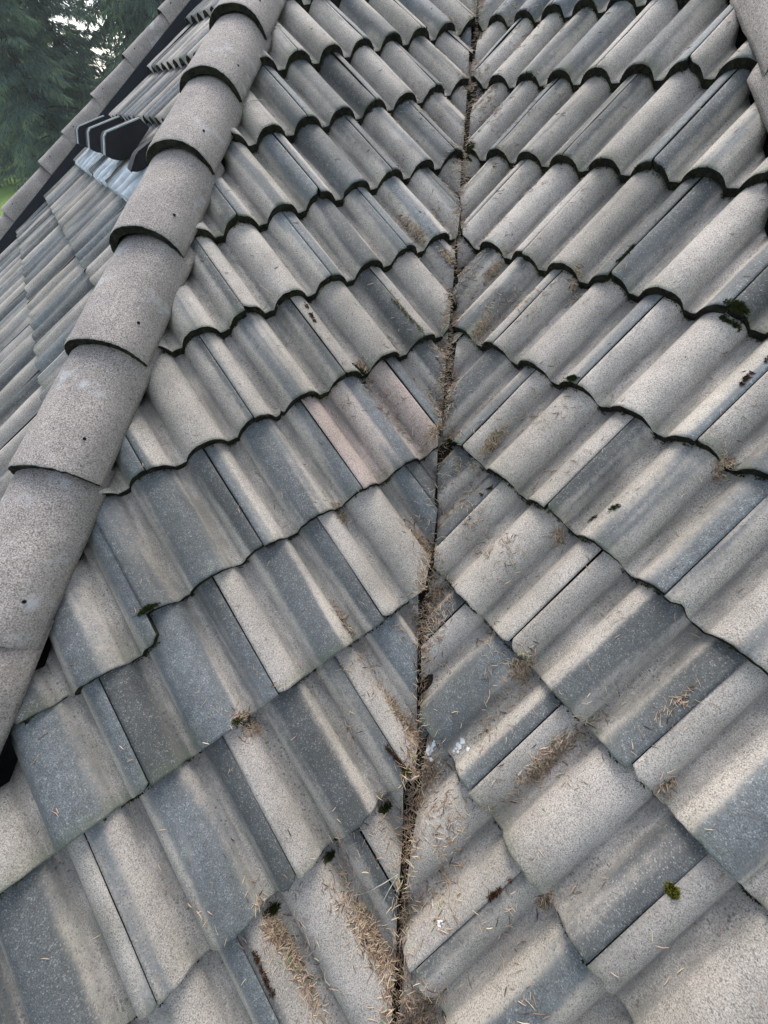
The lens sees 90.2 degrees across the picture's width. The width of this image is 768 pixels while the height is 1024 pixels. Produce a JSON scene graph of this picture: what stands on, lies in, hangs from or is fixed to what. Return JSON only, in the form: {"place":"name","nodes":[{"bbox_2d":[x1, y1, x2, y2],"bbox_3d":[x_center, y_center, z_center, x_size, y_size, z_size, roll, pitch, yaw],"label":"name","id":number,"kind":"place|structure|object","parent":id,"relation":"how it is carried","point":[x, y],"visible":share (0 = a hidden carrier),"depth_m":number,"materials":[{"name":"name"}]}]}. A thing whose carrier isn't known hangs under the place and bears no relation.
{"place":"outdoors","nodes":[
{"label":"outdoors","id":0,"kind":"place"},
{"bbox_2d":[0,159,30,215],"bbox_3d":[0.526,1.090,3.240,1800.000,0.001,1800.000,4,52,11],"label":"lawn","id":1,"kind":"structure","parent":0,"point":[7,193],"depth_m":24.02,"materials":[{"name":"green plant"}]},
{"bbox_2d":[0,0,95,192],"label":"conifer tree","id":2,"kind":"object","parent":1,"relation":"on","point":[18,108],"visible":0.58,"depth_m":17.26,"materials":[{"name":"green plant"}]},
{"bbox_2d":[0,0,118,139],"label":"conifer tree","id":3,"kind":"object","parent":1,"relation":"on","point":[41,11],"visible":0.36,"depth_m":18.12,"materials":[{"name":"green plant"}]},
{"bbox_2d":[87,0,164,81],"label":"conifer tree","id":4,"kind":"object","parent":1,"relation":"on","point":[150,6],"visible":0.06,"depth_m":16.95,"materials":[{"name":"green plant"}]},
{"bbox_2d":[0,0,767,786],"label":"house","id":5,"kind":"structure","parent":1,"relation":"on","point":[8,756],"depth_m":2.79,"materials":[{"name":"concrete"}]},
{"bbox_2d":[0,342,39,408],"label":"roof tile","id":6,"kind":"object","parent":5,"relation":"on","point":[19,373],"visible":0.35,"depth_m":1.48,"materials":[{"name":"concrete"}]},
{"bbox_2d":[0,371,44,449],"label":"roof tile","id":7,"kind":"object","parent":5,"relation":"on","point":[19,409],"visible":0.32,"depth_m":1.31,"materials":[{"name":"concrete"}]},
{"bbox_2d":[1,166,50,221],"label":"verge tile","id":8,"kind":"object","parent":5,"relation":"on","point":[14,206],"visible":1,"depth_m":2.85,"materials":[{"name":"concrete"}]},
{"bbox_2d":[0,620,53,753],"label":"hip tile","id":9,"kind":"object","parent":5,"relation":"on","point":[17,668],"visible":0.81,"depth_m":0.78,"materials":[{"name":"concrete"}]},
{"bbox_2d":[27,257,83,323],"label":"roof tile","id":10,"kind":"object","parent":5,"relation":"on","point":[53,289],"visible":0.38,"depth_m":1.70,"materials":[{"name":"concrete"}]},
{"bbox_2d":[0,468,114,649],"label":"hip tile","id":11,"kind":"object","parent":5,"relation":"on","point":[48,518],"visible":0.86,"depth_m":0.85,"materials":[{"name":"concrete"}]},
{"bbox_2d":[30,271,94,347],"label":"roof tile","id":12,"kind":"object","parent":5,"relation":"on","point":[65,301],"visible":0.48,"depth_m":1.54,"materials":[{"name":"concrete"}]},
{"bbox_2d":[33,287,94,378],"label":"roof tile","id":13,"kind":"object","parent":5,"relation":"on","point":[48,349],"visible":0.37,"depth_m":1.45,"materials":[{"name":"concrete"}]},
{"bbox_2d":[0,678,149,892],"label":"roof tile","id":14,"kind":"object","parent":5,"relation":"on","point":[75,781],"visible":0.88,"depth_m":0.80,"materials":[{"name":"concrete"}]},
{"bbox_2d":[0,833,156,1023],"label":"roof tile","id":15,"kind":"object","parent":5,"relation":"on","point":[80,975],"visible":0.86,"depth_m":0.74,"materials":[{"name":"concrete"}]},
{"bbox_2d":[58,182,107,229],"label":"roof tile","id":16,"kind":"object","parent":5,"relation":"on","point":[71,215],"visible":0.34,"depth_m":2.09,"materials":[{"name":"concrete"}]},
{"bbox_2d":[93,117,148,187],"bbox_3d":[-1.435,-1.931,2.026,0.362,0.149,0.451,-47,55,4],"label":"roof vent","id":17,"kind":"object","parent":16,"relation":"on","point":[120,142],"visible":0.85,"depth_m":1.90,"materials":[{"name":"grey plastic"}]},
{"bbox_2d":[8,344,163,486],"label":"hip tile","id":18,"kind":"object","parent":5,"relation":"on","point":[81,423],"visible":0.9,"depth_m":0.93,"materials":[{"name":"concrete"}]},
{"bbox_2d":[14,522,158,724],"bbox_3d":[-0.750,0.195,0.906,0.316,0.073,0.438,-31,78,-17],"label":"roof tile","id":19,"kind":"object","parent":5,"relation":"on","point":[98,629],"visible":0.91,"depth_m":0.87,"materials":[{"name":"concrete"}]},
{"bbox_2d":[69,194,126,256],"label":"roof tile","id":20,"kind":"object","parent":5,"relation":"on","point":[91,229],"visible":0.45,"depth_m":1.75,"materials":[{"name":"concrete"}]},
{"bbox_2d":[99,436,148,496],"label":"roof tile","id":21,"kind":"object","parent":5,"relation":"on","point":[128,470],"visible":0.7,"depth_m":0.97,"materials":[{"name":"concrete"}]},
{"bbox_2d":[64,233,194,366],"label":"hip tile","id":22,"kind":"object","parent":5,"relation":"on","point":[127,309],"visible":0.89,"depth_m":1.03,"materials":[{"name":"concrete"}]},
{"bbox_2d":[109,147,224,257],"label":"hip tile","id":23,"kind":"object","parent":22,"relation":"on","point":[168,202],"visible":0.88,"depth_m":1.13,"materials":[{"name":"concrete"}]},
{"bbox_2d":[146,74,243,174],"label":"hip tile","id":24,"kind":"object","parent":23,"relation":"on","point":[203,117],"visible":0.86,"depth_m":1.23,"materials":[{"name":"concrete"}]},
{"bbox_2d":[179,11,271,101],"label":"hip tile","id":25,"kind":"object","parent":24,"relation":"on","point":[234,44],"visible":0.84,"depth_m":1.33,"materials":[{"name":"concrete"}]},
{"bbox_2d":[209,0,286,39],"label":"hip tile","id":26,"kind":"object","parent":25,"relation":"on","point":[263,15],"visible":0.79,"depth_m":1.40,"materials":[{"name":"concrete"}]},
{"bbox_2d":[122,13,169,68],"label":"verge tile","id":27,"kind":"object","parent":5,"relation":"on","point":[136,51],"visible":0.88,"depth_m":2.75,"materials":[{"name":"concrete"}]},
{"bbox_2d":[96,448,263,613],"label":"roof tile","id":28,"kind":"object","parent":5,"relation":"on","point":[200,514],"visible":0.87,"depth_m":0.96,"materials":[{"name":"concrete"}]},
{"bbox_2d":[99,577,279,785],"bbox_3d":[-0.491,0.322,0.922,0.316,0.074,0.462,-32,78,-17],"label":"roof tile","id":29,"kind":"object","parent":5,"relation":"on","point":[205,648],"visible":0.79,"depth_m":0.88,"materials":[{"name":"concrete"}]},
{"bbox_2d":[126,335,253,472],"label":"roof tile","id":30,"kind":"object","parent":5,"relation":"on","point":[190,378],"visible":0.9,"depth_m":1.05,"materials":[{"name":"concrete"}]},
{"bbox_2d":[85,736,295,1004],"bbox_3d":[-0.426,0.674,0.840,0.316,0.074,0.461,-31,78,-17],"label":"roof tile","id":31,"kind":"object","parent":5,"relation":"on","point":[194,814],"visible":0.82,"depth_m":0.80,"materials":[{"name":"concrete"}]},
{"bbox_2d":[158,238,246,356],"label":"roof tile","id":32,"kind":"object","parent":5,"relation":"on","point":[203,294],"visible":0.83,"depth_m":1.13,"materials":[{"name":"concrete"}]},
{"bbox_2d":[131,937,279,1023],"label":"roof tile","id":33,"kind":"object","parent":5,"relation":"on","point":[222,995],"visible":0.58,"depth_m":0.77,"materials":[{"name":"concrete"}]},
{"bbox_2d":[194,185,237,243],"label":"roof tile","id":34,"kind":"object","parent":5,"relation":"on","point":[217,220],"visible":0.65,"depth_m":1.22,"materials":[{"name":"concrete"}]},
{"bbox_2d":[195,212,330,318],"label":"roof tile","id":35,"kind":"object","parent":5,"relation":"on","point":[282,238],"visible":0.86,"depth_m":1.22,"materials":[{"name":"concrete"}]},
{"bbox_2d":[214,133,317,232],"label":"roof tile","id":36,"kind":"object","parent":5,"relation":"on","point":[262,194],"visible":0.9,"depth_m":1.30,"materials":[{"name":"concrete"}]},
{"bbox_2d":[230,66,306,153],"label":"roof tile","id":37,"kind":"object","parent":5,"relation":"on","point":[285,109],"visible":0.74,"depth_m":1.38,"materials":[{"name":"concrete"}]},
{"bbox_2d":[199,299,344,421],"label":"roof tile","id":38,"kind":"object","parent":5,"relation":"on","point":[301,360],"visible":0.81,"depth_m":1.14,"materials":[{"name":"concrete"}]},
{"bbox_2d":[259,25,297,77],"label":"roof tile","id":39,"kind":"object","parent":5,"relation":"on","point":[283,50],"visible":0.5,"depth_m":1.46,"materials":[{"name":"concrete"}]},
{"bbox_2d":[204,402,361,546],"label":"roof tile","id":40,"kind":"object","parent":5,"relation":"on","point":[272,455],"visible":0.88,"depth_m":1.05,"materials":[{"name":"concrete"}]},
{"bbox_2d":[223,656,409,879],"bbox_3d":[-0.185,0.524,0.928,0.316,0.074,0.462,-32,78,-17],"label":"roof tile","id":41,"kind":"object","parent":5,"relation":"on","point":[322,777],"visible":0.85,"depth_m":0.89,"materials":[{"name":"concrete"}]},
{"bbox_2d":[237,827,398,1023],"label":"roof tile","id":42,"kind":"object","parent":5,"relation":"on","point":[331,953],"visible":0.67,"depth_m":0.81,"materials":[{"name":"concrete"}]},
{"bbox_2d":[275,0,362,71],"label":"roof tile","id":43,"kind":"object","parent":5,"relation":"on","point":[296,22],"visible":0.8,"depth_m":1.54,"materials":[{"name":"concrete"}]},
{"bbox_2d":[264,53,374,132],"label":"roof tile","id":44,"kind":"object","parent":5,"relation":"on","point":[328,88],"visible":0.77,"depth_m":1.46,"materials":[{"name":"concrete"}]},
{"bbox_2d":[272,115,391,206],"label":"roof tile","id":45,"kind":"object","parent":5,"relation":"on","point":[323,169],"visible":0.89,"depth_m":1.38,"materials":[{"name":"concrete"}]},
{"bbox_2d":[282,189,406,286],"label":"roof tile","id":46,"kind":"object","parent":5,"relation":"on","point":[345,252],"visible":0.8,"depth_m":1.30,"materials":[{"name":"concrete"}]},
{"bbox_2d":[289,268,424,378],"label":"roof tile","id":47,"kind":"object","parent":5,"relation":"on","point":[333,307],"visible":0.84,"depth_m":1.22,"materials":[{"name":"concrete"}]},
{"bbox_2d":[300,360,438,490],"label":"roof tile","id":48,"kind":"object","parent":5,"relation":"on","point":[383,451],"visible":0.82,"depth_m":1.14,"materials":[{"name":"concrete"}]},
{"bbox_2d":[325,0,420,56],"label":"roof tile","id":49,"kind":"object","parent":5,"relation":"on","point":[374,22],"visible":0.8,"depth_m":1.62,"materials":[{"name":"concrete"}]},
{"bbox_2d":[335,594,418,780],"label":"roof tile","id":50,"kind":"object","parent":5,"relation":"on","point":[395,662],"visible":0.64,"depth_m":0.98,"materials":[{"name":"concrete"}]},
{"bbox_2d":[213,517,383,691],"bbox_3d":[-0.245,0.172,1.010,0.316,0.073,0.462,-31,78,-17],"label":"roof tile","id":51,"kind":"object","parent":50,"relation":"on","point":[278,594],"visible":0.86,"depth_m":0.97,"materials":[{"name":"concrete"}]},
{"bbox_2d":[318,465,438,615],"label":"roof tile","id":52,"kind":"object","parent":5,"relation":"on","point":[378,535],"visible":0.77,"depth_m":1.06,"materials":[{"name":"concrete"}]},
{"bbox_2d":[360,752,403,894],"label":"roof tile","id":53,"kind":"object","parent":5,"relation":"on","point":[378,842],"visible":0.36,"depth_m":0.88,"materials":[{"name":"concrete"}]},
{"bbox_2d":[332,41,435,115],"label":"roof tile","id":54,"kind":"object","parent":5,"relation":"on","point":[394,62],"visible":0.73,"depth_m":1.55,"materials":[{"name":"concrete"}]},
{"bbox_2d":[20,0,764,1023],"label":"needle litter","id":55,"kind":"object","parent":5,"relation":"on","point":[444,880],"visible":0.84,"depth_m":0.94,"materials":[{"name":"plant"}]},
{"bbox_2d":[344,100,454,184],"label":"roof tile","id":56,"kind":"object","parent":5,"relation":"on","point":[379,130],"visible":0.84,"depth_m":1.47,"materials":[{"name":"concrete"}]},
{"bbox_2d":[357,168,461,257],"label":"roof tile","id":57,"kind":"object","parent":5,"relation":"on","point":[412,198],"visible":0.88,"depth_m":1.39,"materials":[{"name":"concrete"}]},
{"bbox_2d":[384,332,448,436],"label":"roof tile","id":58,"kind":"object","parent":5,"relation":"on","point":[419,362],"visible":0.55,"depth_m":1.23,"materials":[{"name":"concrete"}]},
{"bbox_2d":[369,241,454,342],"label":"roof tile","id":59,"kind":"object","parent":58,"relation":"on","point":[425,293],"visible":0.71,"depth_m":1.30,"materials":[{"name":"concrete"}]},
{"bbox_2d":[394,31,468,99],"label":"roof tile","id":60,"kind":"object","parent":5,"relation":"on","point":[436,68],"visible":0.66,"depth_m":1.63,"materials":[{"name":"concrete"}]},
{"bbox_2d":[393,0,473,44],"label":"roof tile","id":61,"kind":"object","parent":5,"relation":"on","point":[421,13],"visible":0.77,"depth_m":1.70,"materials":[{"name":"concrete"}]},
{"bbox_2d":[392,8,479,1023],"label":"leaf mould","id":62,"kind":"object","parent":5,"relation":"on","point":[446,452],"visible":0.12,"depth_m":1.07,"materials":[{"name":"brown plant"}]},
{"bbox_2d":[287,790,435,1021],"bbox_3d":[-0.027,0.920,0.816,0.128,0.304,0.619,-29,53,-14],"label":"needle drift","id":63,"kind":"object","parent":62,"relation":"on","point":[367,925],"visible":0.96,"depth_m":0.83,"materials":[{"name":"plant"}]},
{"bbox_2d":[376,0,486,1023],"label":"needle litter","id":64,"kind":"object","parent":62,"relation":"on","point":[407,826],"visible":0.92,"depth_m":1.00,"materials":[{"name":"plant"}]},
{"bbox_2d":[408,86,466,160],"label":"roof tile","id":65,"kind":"object","parent":5,"relation":"on","point":[451,118],"visible":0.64,"depth_m":1.55,"materials":[{"name":"concrete"}]},
{"bbox_2d":[401,735,521,972],"bbox_3d":[0.149,0.724,0.889,0.462,0.072,0.316,-46,56,4],"label":"roof tile","id":66,"kind":"object","parent":5,"relation":"on","point":[484,853],"visible":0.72,"depth_m":0.85,"materials":[{"name":"concrete"}]},
{"bbox_2d":[461,671,645,843],"bbox_3d":[0.355,0.535,0.825,0.485,0.266,0.081,-30,53,-16],"label":"needle drift","id":67,"kind":"object","parent":66,"relation":"on","point":[548,760],"visible":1,"depth_m":0.82,"materials":[{"name":"plant"}]},
{"bbox_2d":[437,419,502,545],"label":"roof tile","id":68,"kind":"object","parent":5,"relation":"on","point":[452,522],"visible":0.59,"depth_m":1.12,"materials":[{"name":"concrete"}]},
{"bbox_2d":[442,335,535,449],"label":"roof tile","id":69,"kind":"object","parent":5,"relation":"on","point":[491,375],"visible":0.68,"depth_m":1.18,"materials":[{"name":"concrete"}]},
{"bbox_2d":[420,604,561,790],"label":"roof tile","id":70,"kind":"object","parent":5,"relation":"on","point":[461,687],"visible":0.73,"depth_m":0.91,"materials":[{"name":"concrete"}]},
{"bbox_2d":[460,154,526,237],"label":"roof tile","id":71,"kind":"object","parent":5,"relation":"on","point":[481,190],"visible":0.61,"depth_m":1.44,"materials":[{"name":"concrete"}]},
{"bbox_2d":[452,248,562,350],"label":"roof tile","id":72,"kind":"object","parent":5,"relation":"on","point":[526,279],"visible":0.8,"depth_m":1.24,"materials":[{"name":"concrete"}]},
{"bbox_2d":[522,166,702,289],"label":"roof tile","id":73,"kind":"object","parent":72,"relation":"on","point":[608,227],"visible":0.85,"depth_m":1.12,"materials":[{"name":"concrete"}]},
{"bbox_2d":[467,78,558,165],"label":"roof tile","id":74,"kind":"object","parent":5,"relation":"on","point":[515,108],"visible":0.65,"depth_m":1.49,"materials":[{"name":"concrete"}]},
{"bbox_2d":[434,480,602,640],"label":"roof tile","id":75,"kind":"object","parent":5,"relation":"on","point":[520,601],"visible":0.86,"depth_m":0.97,"materials":[{"name":"concrete"}]},
{"bbox_2d":[415,871,632,1023],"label":"roof tile","id":76,"kind":"object","parent":5,"relation":"on","point":[562,980],"visible":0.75,"depth_m":0.75,"materials":[{"name":"concrete"}]},
{"bbox_2d":[496,0,553,28],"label":"roof tile","id":77,"kind":"object","parent":5,"relation":"on","point":[534,11],"visible":0.77,"depth_m":1.59,"materials":[{"name":"concrete"}]},
{"bbox_2d":[471,8,583,93],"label":"roof tile","id":78,"kind":"object","parent":5,"relation":"on","point":[521,60],"visible":0.74,"depth_m":1.54,"materials":[{"name":"concrete"}]},
{"bbox_2d":[462,160,600,263],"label":"roof tile","id":79,"kind":"object","parent":5,"relation":"on","point":[542,205],"visible":0.78,"depth_m":1.29,"materials":[{"name":"concrete"}]},
{"bbox_2d":[463,370,633,509],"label":"roof tile","id":80,"kind":"object","parent":5,"relation":"on","point":[519,461],"visible":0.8,"depth_m":1.01,"materials":[{"name":"concrete"}]},
{"bbox_2d":[496,73,637,172],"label":"roof tile","id":81,"kind":"object","parent":5,"relation":"on","point":[586,101],"visible":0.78,"depth_m":1.32,"materials":[{"name":"concrete"}]},
{"bbox_2d":[493,270,663,389],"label":"roof tile","id":82,"kind":"object","parent":5,"relation":"on","point":[569,346],"visible":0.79,"depth_m":1.07,"materials":[{"name":"concrete"}]},
{"bbox_2d":[468,705,708,962],"bbox_3d":[0.449,0.562,0.768,0.462,0.072,0.316,-46,56,3],"label":"roof tile","id":83,"kind":"object","parent":5,"relation":"on","point":[585,835],"visible":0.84,"depth_m":0.74,"materials":[{"name":"concrete"}]},
{"bbox_2d":[526,0,657,92],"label":"roof tile","id":84,"kind":"object","parent":5,"relation":"on","point":[616,24],"visible":0.85,"depth_m":1.37,"materials":[{"name":"concrete"}]},
{"bbox_2d":[512,551,746,768],"bbox_3d":[0.551,0.251,0.815,0.461,0.075,0.316,-46,56,4],"label":"roof tile","id":85,"kind":"object","parent":5,"relation":"on","point":[575,631],"visible":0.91,"depth_m":0.79,"materials":[{"name":"concrete"}]},
{"bbox_2d":[563,66,738,182],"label":"roof tile","id":86,"kind":"object","parent":5,"relation":"on","point":[629,138],"visible":0.83,"depth_m":1.15,"materials":[{"name":"concrete"}]},
{"bbox_2d":[548,418,767,594],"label":"roof tile","id":87,"kind":"object","parent":5,"relation":"on","point":[709,513],"visible":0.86,"depth_m":0.84,"materials":[{"name":"concrete"}]},
{"bbox_2d":[596,0,733,91],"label":"roof tile","id":88,"kind":"object","parent":5,"relation":"on","point":[658,39],"visible":0.89,"depth_m":1.20,"materials":[{"name":"concrete"}]},
{"bbox_2d":[578,297,767,445],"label":"roof tile","id":89,"kind":"object","parent":5,"relation":"on","point":[664,337],"visible":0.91,"depth_m":0.90,"materials":[{"name":"concrete"}]},
{"bbox_2d":[586,854,767,1023],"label":"roof tile","id":90,"kind":"object","parent":5,"relation":"on","point":[720,978],"visible":0.96,"depth_m":0.65,"materials":[{"name":"concrete"}]},
{"bbox_2d":[611,177,767,319],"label":"roof tile","id":91,"kind":"object","parent":5,"relation":"on","point":[724,244],"visible":0.94,"depth_m":0.95,"materials":[{"name":"concrete"}]},
{"bbox_2d":[632,659,767,911],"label":"roof tile","id":92,"kind":"object","parent":5,"relation":"on","point":[716,756],"visible":0.96,"depth_m":0.70,"materials":[{"name":"concrete"}]},
{"bbox_2d":[653,66,767,196],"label":"roof tile","id":93,"kind":"object","parent":5,"relation":"on","point":[728,156],"visible":0.98,"depth_m":1.05,"materials":[{"name":"concrete"}]},
{"bbox_2d":[663,496,767,675],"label":"roof tile","id":94,"kind":"object","parent":5,"relation":"on","point":[707,597],"visible":1,"depth_m":0.75,"materials":[{"name":"concrete"}]},
{"bbox_2d":[689,9,756,89],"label":"roof tile","id":95,"kind":"object","parent":5,"relation":"on","point":[713,53],"visible":0.94,"depth_m":1.10,"materials":[{"name":"concrete"}]},
{"bbox_2d":[696,371,767,479],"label":"roof tile","id":96,"kind":"object","parent":5,"relation":"on","point":[731,426],"visible":0.99,"depth_m":0.81,"materials":[{"name":"concrete"}]},
{"bbox_2d":[727,267,767,340],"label":"roof tile","id":97,"kind":"object","parent":5,"relation":"on","point":[753,295],"visible":0.96,"depth_m":0.86,"materials":[{"name":"concrete"}]},
{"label":"roof tile","id":98,"kind":"object","parent":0,"visible":0},
{"bbox_2d":[107,133,155,201],"bbox_3d":[-1.096,-1.583,1.727,0.360,0.094,0.530,-47,55,4],"label":"roof vent","id":99,"kind":"object","parent":98,"relation":"on","point":[124,181],"visible":0.7,"depth_m":1.65,"materials":[{"name":"grey metal"}]},
{"label":"hip tile","id":100,"kind":"object","parent":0,"visible":0},
{"bbox_2d":[747,63,767,131],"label":"hip tile","id":101,"kind":"object","parent":100,"relation":"on","point":[757,81],"visible":0.92,"depth_m":0.98,"materials":[{"name":"concrete"}]},
{"bbox_2d":[729,0,767,76],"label":"hip tile","id":102,"kind":"object","parent":101,"relation":"on","point":[752,16],"visible":1,"depth_m":1.02,"materials":[{"name":"concrete"}]},
{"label":"roof tile","id":103,"kind":"object","parent":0,"visible":0},
{"bbox_2d":[223,853,330,1023],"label":"needle drift","id":104,"kind":"object","parent":103,"relation":"on","point":[294,966],"visible":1,"depth_m":0.80,"materials":[{"name":"plant"}]},
{"bbox_2d":[0,0,767,1023],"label":"moss","id":105,"kind":"object","parent":103,"relation":"on","point":[482,348],"visible":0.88,"depth_m":1.13,"materials":[{"name":"plant"}]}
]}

